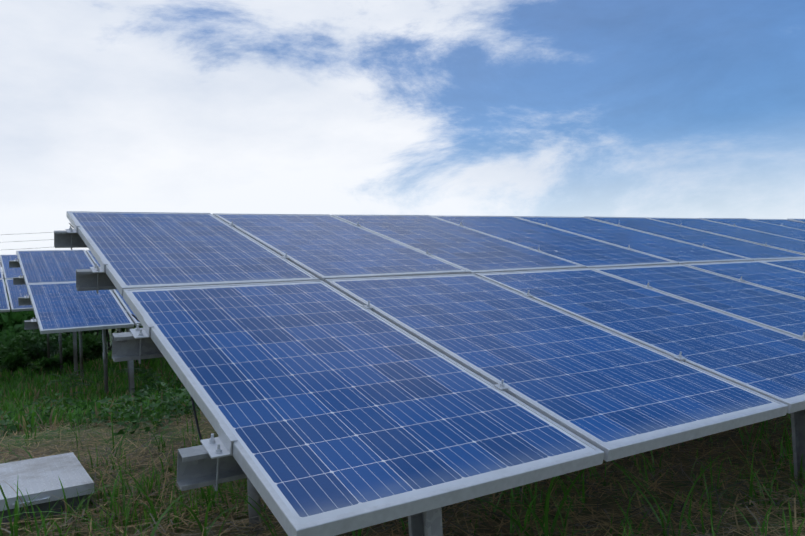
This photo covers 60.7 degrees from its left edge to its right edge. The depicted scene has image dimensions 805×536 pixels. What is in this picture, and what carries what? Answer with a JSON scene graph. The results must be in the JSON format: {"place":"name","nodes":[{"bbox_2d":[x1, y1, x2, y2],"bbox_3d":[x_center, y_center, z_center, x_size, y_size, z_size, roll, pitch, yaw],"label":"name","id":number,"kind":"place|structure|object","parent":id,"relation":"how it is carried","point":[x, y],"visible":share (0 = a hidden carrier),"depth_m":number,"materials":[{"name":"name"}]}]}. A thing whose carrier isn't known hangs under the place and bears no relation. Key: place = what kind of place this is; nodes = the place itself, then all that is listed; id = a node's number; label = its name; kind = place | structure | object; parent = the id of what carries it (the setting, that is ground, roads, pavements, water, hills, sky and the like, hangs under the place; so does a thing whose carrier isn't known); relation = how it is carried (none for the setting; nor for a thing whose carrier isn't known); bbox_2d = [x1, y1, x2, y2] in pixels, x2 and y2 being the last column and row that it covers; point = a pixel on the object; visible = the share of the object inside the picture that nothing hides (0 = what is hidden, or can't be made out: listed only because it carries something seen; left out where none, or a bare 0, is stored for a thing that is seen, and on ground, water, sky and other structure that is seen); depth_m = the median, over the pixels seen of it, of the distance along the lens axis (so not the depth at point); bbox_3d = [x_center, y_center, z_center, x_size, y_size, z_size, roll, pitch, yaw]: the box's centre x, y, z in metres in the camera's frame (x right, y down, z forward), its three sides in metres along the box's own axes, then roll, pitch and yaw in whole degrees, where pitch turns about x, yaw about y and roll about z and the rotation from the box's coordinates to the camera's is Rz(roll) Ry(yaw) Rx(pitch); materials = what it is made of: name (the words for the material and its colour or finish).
{"place":"outdoors","nodes":[
{"label":"outdoors","id":0,"kind":"place"},
{"bbox_2d":[0,330,804,535],"bbox_3d":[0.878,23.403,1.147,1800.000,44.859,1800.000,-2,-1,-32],"label":"ground","id":1,"kind":"structure","parent":0,"point":[460,515],"depth_m":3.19,"materials":[{"name":"green plant"}]},
{"bbox_2d":[5,232,53,249],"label":"power lines","id":2,"kind":"object","parent":1,"relation":"on","point":[33,240],"visible":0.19,"depth_m":39.43,"materials":[{"name":"grey metal"}]},
{"bbox_2d":[0,259,77,379],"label":"support posts","id":3,"kind":"object","parent":1,"relation":"on","point":[74,350],"visible":0.02,"depth_m":12.84,"materials":[{"name":"grey metal"}]},
{"bbox_2d":[0,254,32,311],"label":"solar panels","id":4,"kind":"object","parent":3,"relation":"on","point":[14,292],"depth_m":12.40,"materials":[{"name":"blue glass"}]},
{"bbox_2d":[0,452,93,524],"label":"concrete slab","id":5,"kind":"object","parent":1,"relation":"on","point":[34,477],"visible":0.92,"depth_m":3.22,"materials":[{"name":"grey concrete"}]},
{"bbox_2d":[9,256,134,401],"bbox_3d":[6.001,0.460,16.389,26.542,2.242,3.573,-2,-1,-32],"label":"mounting structure","id":6,"kind":"object","parent":1,"relation":"on","point":[31,324],"visible":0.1,"depth_m":9.22,"materials":[{"name":"grey metal"}]},
{"bbox_2d":[16,250,141,333],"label":"solar panels","id":7,"kind":"object","parent":6,"relation":"on","point":[60,303],"visible":0.06,"depth_m":8.96,"materials":[{"name":"blue glass"}]},
{"bbox_2d":[0,279,153,374],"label":"scrub bushes","id":8,"kind":"object","parent":1,"relation":"on","point":[19,341],"depth_m":16.42,"materials":[{"name":"green plant"}]},
{"bbox_2d":[0,349,199,435],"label":"coarse grass","id":9,"kind":"structure","parent":1,"relation":"on","point":[22,395],"depth_m":9.65,"materials":[{"name":"green plant"}]},
{"bbox_2d":[0,376,202,440],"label":"broadleaf weeds","id":10,"kind":"object","parent":1,"relation":"on","point":[168,407],"visible":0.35,"depth_m":6.04,"materials":[{"name":"green plant"}]},
{"bbox_2d":[41,366,184,395],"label":"ferny plants","id":11,"kind":"object","parent":1,"relation":"on","point":[126,371],"depth_m":8.94,"materials":[{"name":"green plant"}]},
{"bbox_2d":[0,444,735,535],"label":"arching grass blades","id":12,"kind":"object","parent":1,"relation":"on","point":[206,530],"visible":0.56,"depth_m":2.53,"materials":[{"name":"green plant"}]},
{"bbox_2d":[0,410,804,535],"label":"grass medium blades","id":13,"kind":"object","parent":1,"relation":"on","point":[528,486],"visible":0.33,"depth_m":2.84,"materials":[{"name":"green plant"}]},
{"bbox_2d":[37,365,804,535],"bbox_3d":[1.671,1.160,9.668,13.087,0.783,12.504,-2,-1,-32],"label":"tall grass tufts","id":14,"kind":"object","parent":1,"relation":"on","point":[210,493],"visible":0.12,"depth_m":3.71,"materials":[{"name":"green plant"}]},
{"bbox_2d":[54,221,804,535],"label":"mounting structure","id":15,"kind":"object","parent":1,"relation":"on","point":[210,461],"visible":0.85,"depth_m":2.68,"materials":[{"name":"grey metal"}]},
{"bbox_2d":[27,223,201,444],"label":"module cables","id":16,"kind":"object","parent":15,"relation":"attached to","point":[196,419],"depth_m":2.29,"materials":[{"name":"black plastic"}]},
{"bbox_2d":[66,211,804,535],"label":"solar panels","id":17,"kind":"object","parent":15,"relation":"on","point":[320,390],"visible":1,"depth_m":2.97,"materials":[{"name":"blue glass"}]},
{"bbox_2d":[0,0,804,334],"label":"sky","id":18,"kind":"structure","parent":0,"point":[554,108],"materials":[{"name":"white"}]}
]}

